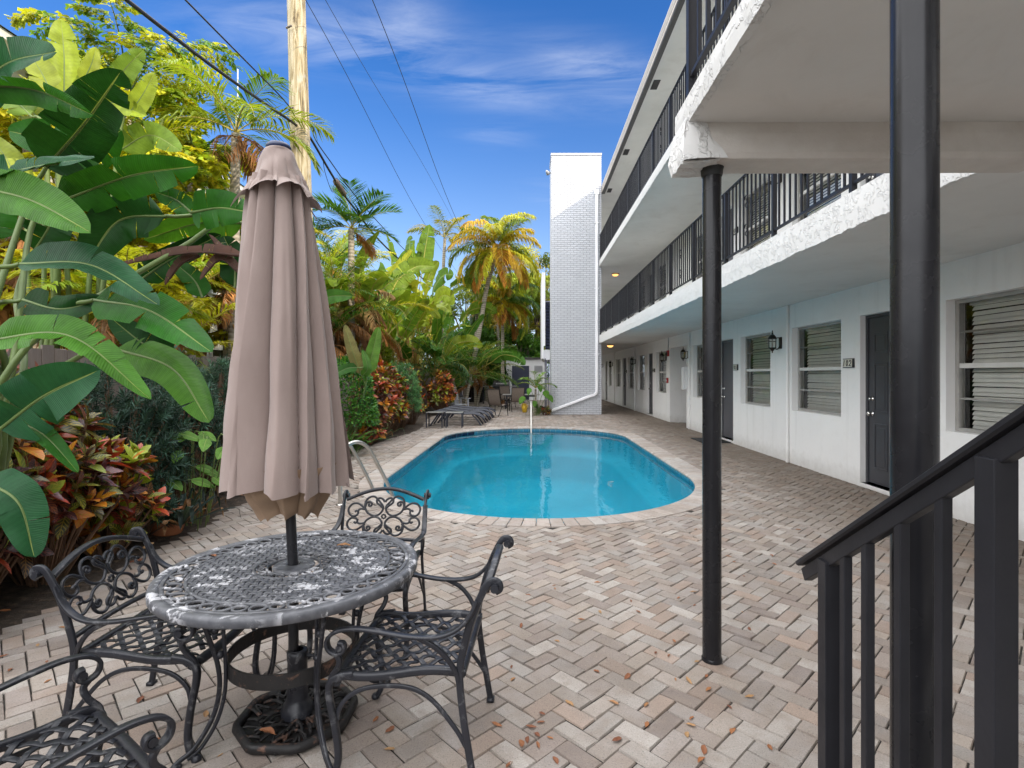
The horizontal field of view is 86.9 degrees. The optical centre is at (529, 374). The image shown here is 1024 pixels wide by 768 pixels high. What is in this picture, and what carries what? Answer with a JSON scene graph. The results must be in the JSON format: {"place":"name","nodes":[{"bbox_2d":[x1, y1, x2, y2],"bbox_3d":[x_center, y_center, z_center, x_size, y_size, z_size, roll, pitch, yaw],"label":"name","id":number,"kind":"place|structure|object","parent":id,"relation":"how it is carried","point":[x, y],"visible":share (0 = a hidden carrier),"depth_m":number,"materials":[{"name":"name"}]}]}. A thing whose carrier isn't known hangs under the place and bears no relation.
{"place":"outdoors","nodes":[
{"label":"outdoors","id":0,"kind":"place"},
{"bbox_2d":[0,25,244,357],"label":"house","id":1,"kind":"structure","parent":0,"point":[4,32],"depth_m":12.66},
{"bbox_2d":[0,0,671,431],"label":"sky","id":2,"kind":"structure","parent":0,"point":[496,88],"materials":[{"name":"blue"}]},
{"bbox_2d":[458,380,488,403],"bbox_3d":[-2.751,0.855,26.995,1.620,1.186,0.681,0,0,8],"label":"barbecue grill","id":3,"kind":"object","parent":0,"point":[471,394],"visible":0.42,"depth_m":26.74,"materials":[{"name":"metal"}]},
{"bbox_2d":[0,377,1023,767],"bbox_3d":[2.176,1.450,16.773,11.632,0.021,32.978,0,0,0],"label":"pavement","id":4,"kind":"structure","parent":0,"point":[644,567],"depth_m":2.91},
{"bbox_2d":[0,653,175,767],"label":"patio chair","id":5,"kind":"object","parent":4,"relation":"on","point":[105,728],"visible":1,"depth_m":1.56,"materials":[{"name":"metal"}]},
{"bbox_2d":[29,527,264,763],"bbox_3d":[-1.555,1.075,2.280,0.641,0.765,0.568,0,0,0],"label":"patio chair","id":6,"kind":"object","parent":4,"relation":"on","point":[186,658],"visible":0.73,"depth_m":2.11,"materials":[{"name":"metal"}]},
{"bbox_2d":[0,393,462,634],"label":"planting bed","id":7,"kind":"object","parent":4,"relation":"on","point":[21,602],"visible":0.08,"depth_m":3.88,"materials":[{"name":"soil"}]},
{"bbox_2d":[0,409,69,583],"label":"croton bush","id":8,"kind":"object","parent":7,"relation":"on","point":[39,459],"visible":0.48,"depth_m":3.31,"materials":[{"name":"red plant"}]},
{"bbox_2d":[0,349,97,561],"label":"croton bush","id":9,"kind":"object","parent":7,"relation":"on","point":[76,408],"visible":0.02,"depth_m":4.31,"materials":[{"name":"red plant"}]},
{"bbox_2d":[0,403,147,587],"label":"croton bush","id":10,"kind":"object","parent":7,"relation":"on","point":[90,484],"visible":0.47,"depth_m":3.71,"materials":[{"name":"red plant"}]},
{"bbox_2d":[0,20,181,349],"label":"bird of paradise","id":11,"kind":"object","parent":7,"relation":"on","point":[63,69],"visible":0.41,"depth_m":6.03,"materials":[{"name":"green plant"}]},
{"bbox_2d":[48,433,172,558],"bbox_3d":[-3.328,0.951,4.279,0.977,1.008,0.919,0,0,0],"label":"croton bush","id":12,"kind":"object","parent":7,"relation":"on","point":[133,456],"visible":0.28,"depth_m":4.22,"materials":[{"name":"red plant"}]},
{"bbox_2d":[0,246,221,377],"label":"areca palm","id":13,"kind":"object","parent":7,"relation":"on","point":[75,284],"visible":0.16,"depth_m":6.54,"materials":[{"name":"green plant"}]},
{"bbox_2d":[0,36,243,556],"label":"bird of paradise","id":14,"kind":"object","parent":7,"relation":"on","point":[76,145],"visible":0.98,"depth_m":2.66,"materials":[{"name":"green plant"}]},
{"bbox_2d":[0,197,244,356],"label":"areca palm","id":15,"kind":"object","parent":7,"relation":"on","point":[193,302],"visible":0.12,"depth_m":8.17,"materials":[{"name":"green plant"}]},
{"bbox_2d":[71,359,197,521],"bbox_3d":[-3.752,0.580,4.928,1.216,1.747,1.316,0,0,0],"label":"podocarpus shrub","id":16,"kind":"object","parent":7,"relation":"on","point":[165,442],"visible":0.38,"depth_m":4.87,"materials":[{"name":"green plant"}]},
{"bbox_2d":[38,142,231,355],"bbox_3d":[-6.795,-1.315,9.532,3.024,5.535,2.785,0,0,0],"label":"fishtail palm","id":17,"kind":"object","parent":7,"relation":"on","point":[199,157],"visible":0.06,"depth_m":9.48,"materials":[{"name":"green plant"}]},
{"bbox_2d":[134,475,183,537],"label":"podocarpus shrub","id":18,"kind":"object","parent":7,"relation":"on","point":[152,522],"visible":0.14,"depth_m":4.74,"materials":[{"name":"green plant"}]},
{"bbox_2d":[105,345,224,500],"bbox_3d":[-3.795,0.555,5.785,1.398,1.798,1.322,0,0,0],"label":"podocarpus shrub","id":19,"kind":"object","parent":7,"relation":"on","point":[218,424],"visible":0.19,"depth_m":5.66,"materials":[{"name":"green plant"}]},
{"bbox_2d":[147,503,184,535],"bbox_3d":[-3.300,1.337,4.920,0.300,0.285,0.300,0,0,0],"label":"clay pot","id":20,"kind":"object","parent":7,"relation":"on","point":[173,530],"visible":0.16,"depth_m":4.82,"materials":[{"name":"ceramic"}]},
{"bbox_2d":[138,486,240,534],"bbox_3d":[-3.145,1.180,4.873,0.767,0.406,0.782,0,0,0],"label":"strap leaf plant","id":21,"kind":"object","parent":7,"relation":"on","point":[189,510],"visible":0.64,"depth_m":4.82,"materials":[{"name":"green plant"}]},
{"bbox_2d":[165,429,222,530],"bbox_3d":[-3.093,0.989,5.142,0.658,0.926,1.146,0,0,-23],"label":"arrowhead plant","id":22,"kind":"object","parent":7,"relation":"on","point":[204,438],"visible":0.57,"depth_m":5.18,"materials":[{"name":"green plant"}]},
{"bbox_2d":[154,254,235,357],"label":"dry palm","id":23,"kind":"object","parent":7,"relation":"on","point":[223,323],"visible":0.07,"depth_m":10.18,"materials":[{"name":"brown plant"}]},
{"bbox_2d":[168,353,230,490],"bbox_3d":[-3.830,0.590,6.592,1.326,1.727,1.283,0,0,0],"label":"podocarpus shrub","id":24,"kind":"object","parent":7,"relation":"on","point":[220,378],"visible":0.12,"depth_m":6.46,"materials":[{"name":"green plant"}]},
{"bbox_2d":[7,345,461,477],"bbox_3d":[-4.533,0.581,14.977,0.114,1.738,42.045,0,0,0],"label":"wood fence","id":25,"kind":"object","parent":7,"relation":"on","point":[44,354],"visible":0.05,"depth_m":5.50,"materials":[{"name":"brown wood"}]},
{"bbox_2d":[145,50,334,356],"bbox_3d":[-5.558,-2.177,10.336,3.215,7.259,3.350,0,0,0],"label":"christmas palm","id":26,"kind":"object","parent":7,"relation":"on","point":[237,145],"visible":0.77,"depth_m":10.14,"materials":[{"name":"green plant"}]},
{"bbox_2d":[286,0,312,220],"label":"utility pole","id":27,"kind":"object","parent":7,"relation":"on","point":[297,48],"visible":0.33,"depth_m":11.34,"materials":[{"name":"brown wood"}]},
{"bbox_2d":[124,0,463,309],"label":"overhead wire","id":28,"kind":"object","parent":27,"relation":"attached to","point":[164,29],"visible":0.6,"depth_m":8.35,"materials":[{"name":"black"}]},
{"bbox_2d":[185,0,412,257],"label":"overhead wire","id":29,"kind":"object","parent":27,"relation":"attached to","point":[218,33],"visible":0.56,"depth_m":9.36,"materials":[{"name":"black"}]},
{"bbox_2d":[372,0,474,257],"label":"overhead wire","id":30,"kind":"object","parent":27,"relation":"attached to","point":[412,102],"visible":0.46,"depth_m":14.87,"materials":[{"name":"black"}]},
{"bbox_2d":[203,232,440,352],"bbox_3d":[-6.515,-1.736,16.459,6.765,6.398,6.203,0,0,0],"label":"bird of paradise","id":31,"kind":"object","parent":7,"relation":"on","point":[416,264],"visible":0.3,"depth_m":17.55,"materials":[{"name":"green plant"}]},
{"bbox_2d":[326,289,380,434],"bbox_3d":[-3.301,0.000,9.696,0.873,2.923,1.184,0,0,7],"label":"bird of paradise","id":32,"kind":"object","parent":7,"relation":"on","point":[366,364],"visible":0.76,"depth_m":10.00,"materials":[{"name":"green plant"}]},
{"bbox_2d":[316,230,395,343],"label":"areca palm","id":33,"kind":"object","parent":7,"relation":"on","point":[378,254],"visible":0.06,"depth_m":18.98,"materials":[{"name":"green plant"}]},
{"bbox_2d":[319,256,393,376],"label":"areca palm","id":34,"kind":"object","parent":7,"relation":"on","point":[336,328],"visible":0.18,"depth_m":13.78,"materials":[{"name":"green plant"}]},
{"bbox_2d":[312,177,402,338],"bbox_3d":[-4.982,-1.953,15.053,2.827,6.806,2.893,0,0,0],"label":"palm tree","id":35,"kind":"object","parent":7,"relation":"on","point":[345,213],"visible":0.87,"depth_m":14.85,"materials":[{"name":"green plant"}]},
{"bbox_2d":[337,356,380,441],"bbox_3d":[-3.527,0.530,10.335,1.230,1.853,1.797,0,0,0],"label":"leafy shrub","id":36,"kind":"object","parent":7,"relation":"on","point":[373,410],"visible":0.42,"depth_m":10.20,"materials":[{"name":"green plant"}]},
{"bbox_2d":[329,281,395,358],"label":"dry palm","id":37,"kind":"object","parent":7,"relation":"on","point":[379,318],"visible":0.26,"depth_m":14.92,"materials":[{"name":"green plant"}]},
{"bbox_2d":[346,412,386,444],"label":"croton bush","id":38,"kind":"object","parent":7,"relation":"on","point":[380,432],"visible":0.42,"depth_m":11.13,"materials":[{"name":"multicoloured plant"}]},
{"bbox_2d":[313,217,433,366],"bbox_3d":[-5.452,-1.659,16.059,5.511,6.240,3.757,0,0,17],"label":"areca palm","id":39,"kind":"object","parent":7,"relation":"on","point":[386,335],"visible":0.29,"depth_m":15.79,"materials":[{"name":"green plant"}]},
{"bbox_2d":[353,372,394,441],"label":"croton bush","id":40,"kind":"object","parent":7,"relation":"on","point":[382,384],"visible":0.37,"depth_m":11.65,"materials":[{"name":"red plant"}]},
{"bbox_2d":[346,359,405,434],"bbox_3d":[-3.494,0.532,12.476,1.279,1.846,1.752,0,0,0],"label":"croton bush","id":41,"kind":"object","parent":7,"relation":"on","point":[380,370],"visible":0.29,"depth_m":12.51,"materials":[{"name":"red plant"}]},
{"bbox_2d":[357,328,394,367],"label":"leafy shrub","id":42,"kind":"object","parent":7,"relation":"on","point":[388,352],"visible":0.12,"depth_m":20.01,"materials":[{"name":"green plant"}]},
{"bbox_2d":[376,368,411,431],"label":"croton bush","id":43,"kind":"object","parent":7,"relation":"on","point":[406,411],"visible":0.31,"depth_m":13.30,"materials":[{"name":"red plant"}]},
{"bbox_2d":[356,250,451,362],"bbox_3d":[-6.202,-1.717,21.585,5.504,6.366,6.865,0,0,-18],"label":"bird of paradise","id":44,"kind":"object","parent":7,"relation":"on","point":[416,312],"visible":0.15,"depth_m":19.58,"materials":[{"name":"green plant"}]},
{"bbox_2d":[387,361,423,428],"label":"podocarpus shrub","id":45,"kind":"object","parent":7,"relation":"on","point":[415,402],"visible":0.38,"depth_m":14.10,"materials":[{"name":"green plant"}]},
{"bbox_2d":[400,367,426,424],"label":"shrub","id":46,"kind":"object","parent":7,"relation":"on","point":[412,420],"visible":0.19,"depth_m":15.53,"materials":[{"name":"green plant"}]},
{"bbox_2d":[335,224,496,368],"bbox_3d":[-5.385,-2.548,23.918,7.698,8.020,7.417,0,0,0],"label":"bird of paradise","id":47,"kind":"object","parent":7,"relation":"on","point":[425,246],"visible":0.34,"depth_m":23.62,"materials":[{"name":"green plant"}]},
{"bbox_2d":[356,280,481,388],"bbox_3d":[-4.592,-1.246,22.890,5.274,5.416,5.177,0,0,0],"label":"bird of paradise","id":48,"kind":"object","parent":7,"relation":"on","point":[466,339],"visible":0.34,"depth_m":22.03,"materials":[{"name":"green plant"}]},
{"bbox_2d":[407,205,469,368],"bbox_3d":[-4.345,-3.163,25.599,3.259,9.233,3.834,0,0,0],"label":"palm tree","id":49,"kind":"object","parent":7,"relation":"on","point":[449,227],"visible":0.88,"depth_m":25.43,"materials":[{"name":"green plant"}]},
{"bbox_2d":[396,328,483,393],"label":"palm tree","id":50,"kind":"object","parent":7,"relation":"on","point":[444,363],"visible":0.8,"depth_m":20.47,"materials":[{"name":"green plant"}]},
{"bbox_2d":[382,304,525,405],"bbox_3d":[-3.653,-0.952,22.173,5.069,4.842,4.903,0,0,-40],"label":"bird of paradise","id":51,"kind":"object","parent":7,"relation":"on","point":[449,322],"visible":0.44,"depth_m":22.28,"materials":[{"name":"green plant"}]},
{"bbox_2d":[145,530,417,767],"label":"patio table","id":52,"kind":"object","parent":4,"relation":"on","point":[227,575],"visible":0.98,"depth_m":2.08,"materials":[{"name":"metal"}]},
{"bbox_2d":[232,645,357,755],"bbox_3d":[-0.977,1.299,2.267,0.465,0.294,0.466,0,0,0],"label":"umbrella base","id":53,"kind":"object","parent":4,"relation":"on","point":[288,716],"visible":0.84,"depth_m":2.22,"materials":[{"name":"metal"}]},
{"bbox_2d":[219,140,353,651],"bbox_3d":[-1.022,0.111,2.272,0.520,2.178,0.503,0,0,0],"label":"patio umbrella","id":54,"kind":"object","parent":53,"relation":"in","point":[286,452],"visible":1,"depth_m":2.14,"materials":[{"name":"beige fabric"}]},
{"bbox_2d":[306,487,430,659],"bbox_3d":[-0.885,1.075,3.065,0.568,0.765,0.641,0,0,0],"label":"patio chair","id":55,"kind":"object","parent":4,"relation":"on","point":[404,587],"visible":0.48,"depth_m":3.26,"materials":[{"name":"metal"}]},
{"bbox_2d":[347,414,389,453],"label":"fern","id":56,"kind":"object","parent":4,"relation":"on","point":[359,438],"visible":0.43,"depth_m":9.75,"materials":[{"name":"green plant"}]},
{"bbox_2d":[324,535,513,767],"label":"patio chair","id":57,"kind":"object","parent":4,"relation":"on","point":[471,632],"visible":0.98,"depth_m":1.95,"materials":[{"name":"metal"}]},
{"bbox_2d":[426,369,456,413],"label":"croton bush","id":58,"kind":"object","parent":4,"relation":"on","point":[444,386],"visible":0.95,"depth_m":19.26,"materials":[{"name":"multicoloured plant"}]},
{"bbox_2d":[430,410,484,425],"bbox_3d":[-2.110,1.249,15.750,1.612,0.429,0.608,0,0,0],"label":"sun lounger","id":59,"kind":"object","parent":4,"relation":"on","point":[477,415],"visible":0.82,"depth_m":15.47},
{"bbox_2d":[437,408,489,422],"bbox_3d":[-2.040,1.249,16.600,1.612,0.429,0.608,0,0,0],"label":"sun lounger","id":60,"kind":"object","parent":4,"relation":"on","point":[477,411],"visible":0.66,"depth_m":16.73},
{"bbox_2d":[424,271,510,394],"bbox_3d":[-4.540,-3.024,38.084,7.131,8.982,6.773,0,0,0],"label":"broadleaf tree","id":61,"kind":"object","parent":4,"relation":"on","point":[466,295],"visible":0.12,"depth_m":37.98,"materials":[{"name":"green plant"}]},
{"bbox_2d":[418,342,517,405],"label":"palm tree","id":62,"kind":"object","parent":4,"relation":"on","point":[476,361],"visible":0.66,"depth_m":22.31,"materials":[{"name":"green plant"}]},
{"bbox_2d":[433,317,511,397],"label":"broadleaf tree","id":63,"kind":"object","parent":4,"relation":"on","point":[487,335],"visible":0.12,"depth_m":31.82,"materials":[{"name":"green plant"}]},
{"bbox_2d":[441,339,524,405],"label":"palm tree","id":64,"kind":"object","parent":4,"relation":"on","point":[476,392],"visible":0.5,"depth_m":25.05,"materials":[{"name":"green plant"}]},
{"bbox_2d":[467,340,506,400],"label":"palm tree","id":65,"kind":"object","parent":4,"relation":"on","point":[486,398],"visible":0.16,"depth_m":30.01,"materials":[{"name":"green plant"}]},
{"bbox_2d":[446,212,540,405],"bbox_3d":[-1.655,-3.257,25.380,4.467,9.466,5.572,0,0,0],"label":"palm tree","id":66,"kind":"object","parent":4,"relation":"on","point":[499,256],"visible":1,"depth_m":24.90,"materials":[{"name":"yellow plant"}]},
{"bbox_2d":[487,389,507,416],"bbox_3d":[-1.153,0.972,19.157,0.591,0.974,0.687,0,0,28],"label":"sling chair","id":67,"kind":"object","parent":4,"relation":"on","point":[493,396],"visible":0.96,"depth_m":19.00,"materials":[{"name":"beige fabric"}]},
{"bbox_2d":[462,273,533,368],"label":"palm tree","id":68,"kind":"object","parent":4,"relation":"on","point":[497,328],"visible":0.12,"depth_m":32.52,"materials":[{"name":"green plant"}]},
{"bbox_2d":[464,269,540,401],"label":"palm tree","id":69,"kind":"object","parent":4,"relation":"on","point":[516,307],"visible":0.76,"depth_m":27.86,"materials":[{"name":"green plant"}]},
{"bbox_2d":[478,276,545,366],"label":"broadleaf tree","id":70,"kind":"object","parent":4,"relation":"on","point":[531,323],"visible":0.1,"depth_m":36.48,"materials":[{"name":"green plant"}]},
{"bbox_2d":[509,387,524,411],"bbox_3d":[-0.491,0.972,21.552,0.591,0.974,0.687,0,0,-10],"label":"sling chair","id":71,"kind":"object","parent":4,"relation":"on","point":[517,393],"visible":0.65,"depth_m":21.34,"materials":[{"name":"brown fabric"}]},
{"bbox_2d":[495,325,549,382],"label":"broadleaf tree","id":72,"kind":"object","parent":4,"relation":"on","point":[524,343],"visible":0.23,"depth_m":34.10,"materials":[{"name":"green plant"}]},
{"bbox_2d":[506,357,544,399],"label":"garden shed","id":73,"kind":"structure","parent":4,"relation":"on","point":[537,364],"depth_m":31.20,"materials":[{"name":"white paint"}]},
{"bbox_2d":[514,368,526,397],"bbox_3d":[-0.520,0.450,31.144,0.780,1.700,0.011,0,0,0],"label":"door panel","id":74,"kind":"structure","parent":73,"relation":"in","point":[516,370],"depth_m":31.14,"materials":[{"name":"black"}]},
{"bbox_2d":[506,268,549,356],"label":"palm tree","id":75,"kind":"object","parent":4,"relation":"on","point":[528,292],"visible":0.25,"depth_m":34.64,"materials":[{"name":"green plant"}]},
{"bbox_2d":[358,426,701,527],"bbox_3d":[0.130,1.467,10.165,4.950,0.056,10.039,0,0,0],"label":"pool coping","id":76,"kind":"object","parent":4,"relation":"on","point":[692,501],"visible":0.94,"depth_m":6.25,"materials":[{"name":"stone"}]},
{"bbox_2d":[336,440,394,505],"bbox_3d":[-2.026,1.646,6.444,0.795,1.808,0.590,0,0,-43],"label":"pool ladder","id":77,"kind":"object","parent":76,"relation":"attached to","point":[374,458],"visible":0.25,"depth_m":6.35,"materials":[{"name":"metal"}]},
{"bbox_2d":[513,244,549,369],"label":"broadleaf tree","id":78,"kind":"object","parent":4,"relation":"on","point":[546,262],"visible":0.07,"depth_m":36.91,"materials":[{"name":"green plant"}]},
{"bbox_2d":[519,386,552,415],"bbox_3d":[0.234,0.908,19.033,1.224,1.089,0.481,0,0,0],"label":"elephant ear","id":79,"kind":"object","parent":4,"relation":"on","point":[545,394],"visible":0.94,"depth_m":19.16},
{"bbox_2d":[518,371,556,414],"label":"young palm","id":80,"kind":"object","parent":4,"relation":"on","point":[536,384],"visible":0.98,"depth_m":19.45,"materials":[{"name":"green plant"}]},
{"bbox_2d":[386,435,692,521],"bbox_3d":[0.130,2.300,10.165,4.380,1.300,9.469,0,0,0],"label":"pool basin","id":81,"kind":"object","parent":4,"relation":"in","point":[545,476],"visible":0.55,"depth_m":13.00,"materials":[{"name":"liquid"}]},
{"bbox_2d":[384,429,694,522],"bbox_3d":[0.130,1.565,10.165,4.380,0.170,9.469,0,0,0],"label":"pool tile band","id":82,"kind":"object","parent":81,"relation":"attached to","point":[658,462],"visible":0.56,"depth_m":12.78,"materials":[{"name":"tile"}]},
{"bbox_2d":[549,153,601,414],"bbox_3d":[1.718,-3.340,20.450,1.875,9.600,1.340,0,0,0],"label":"brick chimney","id":83,"kind":"object","parent":4,"relation":"on","point":[575,181],"visible":0.99,"depth_m":19.80,"materials":[{"name":"white brick"}]},
{"bbox_2d":[552,190,598,411],"bbox_3d":[1.617,-2.686,19.713,1.850,8.128,0.123,0,0,-2],"label":"downspout","id":84,"kind":"object","parent":83,"relation":"attached to","point":[596,193],"visible":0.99,"depth_m":19.71,"materials":[{"name":"white metal"}]},
{"bbox_2d":[700,164,723,664],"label":"steel column","id":85,"kind":"structure","parent":4,"relation":"on","point":[711,176],"depth_m":2.71,"materials":[{"name":"metal"}]},
{"bbox_2d":[668,0,1023,177],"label":"stair landing","id":86,"kind":"object","parent":85,"relation":"on","point":[787,86],"visible":0.91,"depth_m":2.36,"materials":[{"name":"paint"}]},
{"bbox_2d":[599,0,1023,540],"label":"apartment building","id":87,"kind":"structure","parent":4,"relation":"on","point":[806,267],"depth_m":7.92,"materials":[{"name":"white paint"}]},
{"bbox_2d":[647,353,652,415],"bbox_3d":[4.374,0.338,19.325,0.152,2.217,0.850,0,0,0],"label":"door","id":88,"kind":"structure","parent":87,"relation":"in","point":[650,388],"depth_m":19.48,"materials":[{"name":"paint"}]},
{"bbox_2d":[659,351,665,392],"bbox_3d":[4.485,-0.097,17.680,0.160,1.350,1.360,0,0,0],"label":"window","id":89,"kind":"structure","parent":87,"relation":"in","point":[664,362],"depth_m":18.18,"materials":[{"name":"metal"}]},
{"bbox_2d":[681,367,687,391],"bbox_3d":[4.242,0.120,14.675,0.136,0.680,0.350,0,0,0],"label":"meter box","id":90,"kind":"object","parent":87,"relation":"attached to","point":[684,378],"visible":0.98,"depth_m":14.61,"materials":[{"name":"white plastic"}]},
{"bbox_2d":[697,345,701,397],"bbox_3d":[4.485,-0.097,13.540,0.160,1.350,1.360,0,0,0],"label":"window","id":91,"kind":"structure","parent":87,"relation":"in","point":[698,347],"depth_m":14.18,"materials":[{"name":"metal"}]},
{"bbox_2d":[722,339,732,442],"bbox_3d":[4.374,0.338,11.865,0.152,2.217,0.870,0,0,0],"label":"door","id":92,"kind":"structure","parent":87,"relation":"in","point":[727,346],"depth_m":12.00,"materials":[{"name":"paint"}]},
{"bbox_2d":[745,333,769,405],"bbox_3d":[4.485,-0.097,10.340,0.160,1.350,1.360,0,0,0],"label":"window","id":93,"kind":"structure","parent":87,"relation":"in","point":[761,375],"depth_m":10.62,"materials":[{"name":"metal"}]},
{"bbox_2d":[745,180,769,251],"bbox_3d":[4.485,-2.937,10.340,0.160,1.350,1.360,0,0,0],"label":"window","id":94,"kind":"structure","parent":87,"relation":"in","point":[746,249],"depth_m":10.58,"materials":[{"name":"metal"}]},
{"bbox_2d":[798,321,840,415],"bbox_3d":[4.485,-0.097,8.170,0.160,1.350,1.400,0,0,0],"label":"window","id":95,"kind":"structure","parent":87,"relation":"in","point":[831,381],"depth_m":8.33,"materials":[{"name":"metal"}]},
{"bbox_2d":[798,173,840,221],"bbox_3d":[4.485,-2.937,8.170,0.160,1.350,1.400,0,0,0],"label":"window","id":96,"kind":"structure","parent":87,"relation":"in","point":[831,174],"depth_m":8.43,"materials":[{"name":"glass"}]},
{"bbox_2d":[859,312,889,495],"bbox_3d":[4.374,0.338,6.570,0.152,2.217,0.940,0,0,0],"label":"door","id":97,"kind":"structure","parent":87,"relation":"in","point":[877,325],"depth_m":6.81,"materials":[{"name":"paint"}]},
{"bbox_2d":[955,289,1023,433],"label":"window","id":98,"kind":"structure","parent":87,"relation":"in","point":[994,362],"depth_m":5.28,"materials":[{"name":"metal"}]},
{"bbox_2d":[795,404,1023,767],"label":"stair handrail","id":99,"kind":"object","parent":4,"relation":"on","point":[985,463],"visible":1,"depth_m":1.01,"materials":[{"name":"metal"}]},
{"bbox_2d":[890,0,939,767],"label":"steel column","id":100,"kind":"structure","parent":4,"relation":"on","point":[914,239],"depth_m":1.23,"materials":[{"name":"metal"}]},
{"bbox_2d":[541,272,549,410],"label":"stair tower","id":101,"kind":"structure","parent":0,"point":[545,328],"depth_m":21.33,"materials":[{"name":"white paint"}]},
{"label":"neighbour ground","id":102,"kind":"structure","parent":0,"visible":0},
{"bbox_2d":[0,240,95,349],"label":"dry palm","id":103,"kind":"object","parent":102,"relation":"on","point":[6,310],"visible":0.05,"depth_m":7.41,"materials":[{"name":"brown plant"}]},
{"bbox_2d":[0,74,142,347],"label":"fishtail palm","id":104,"kind":"object","parent":102,"relation":"on","point":[17,256],"visible":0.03,"depth_m":7.52,"materials":[{"name":"green plant"}]},
{"bbox_2d":[0,115,227,330],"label":"areca palm","id":105,"kind":"object","parent":102,"relation":"on","point":[8,140],"visible":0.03,"depth_m":9.31,"materials":[{"name":"green plant"}]},
{"bbox_2d":[4,0,242,151],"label":"fishtail palm","id":106,"kind":"object","parent":102,"relation":"on","point":[28,17],"visible":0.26,"depth_m":10.27,"materials":[{"name":"green plant"}]},
{"bbox_2d":[127,86,255,354],"bbox_3d":[-6.964,-1.973,11.137,3.057,6.851,3.347,0,0,21],"label":"fishtail palm","id":107,"kind":"object","parent":102,"relation":"on","point":[167,97],"visible":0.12,"depth_m":10.58,"materials":[{"name":"green plant"}]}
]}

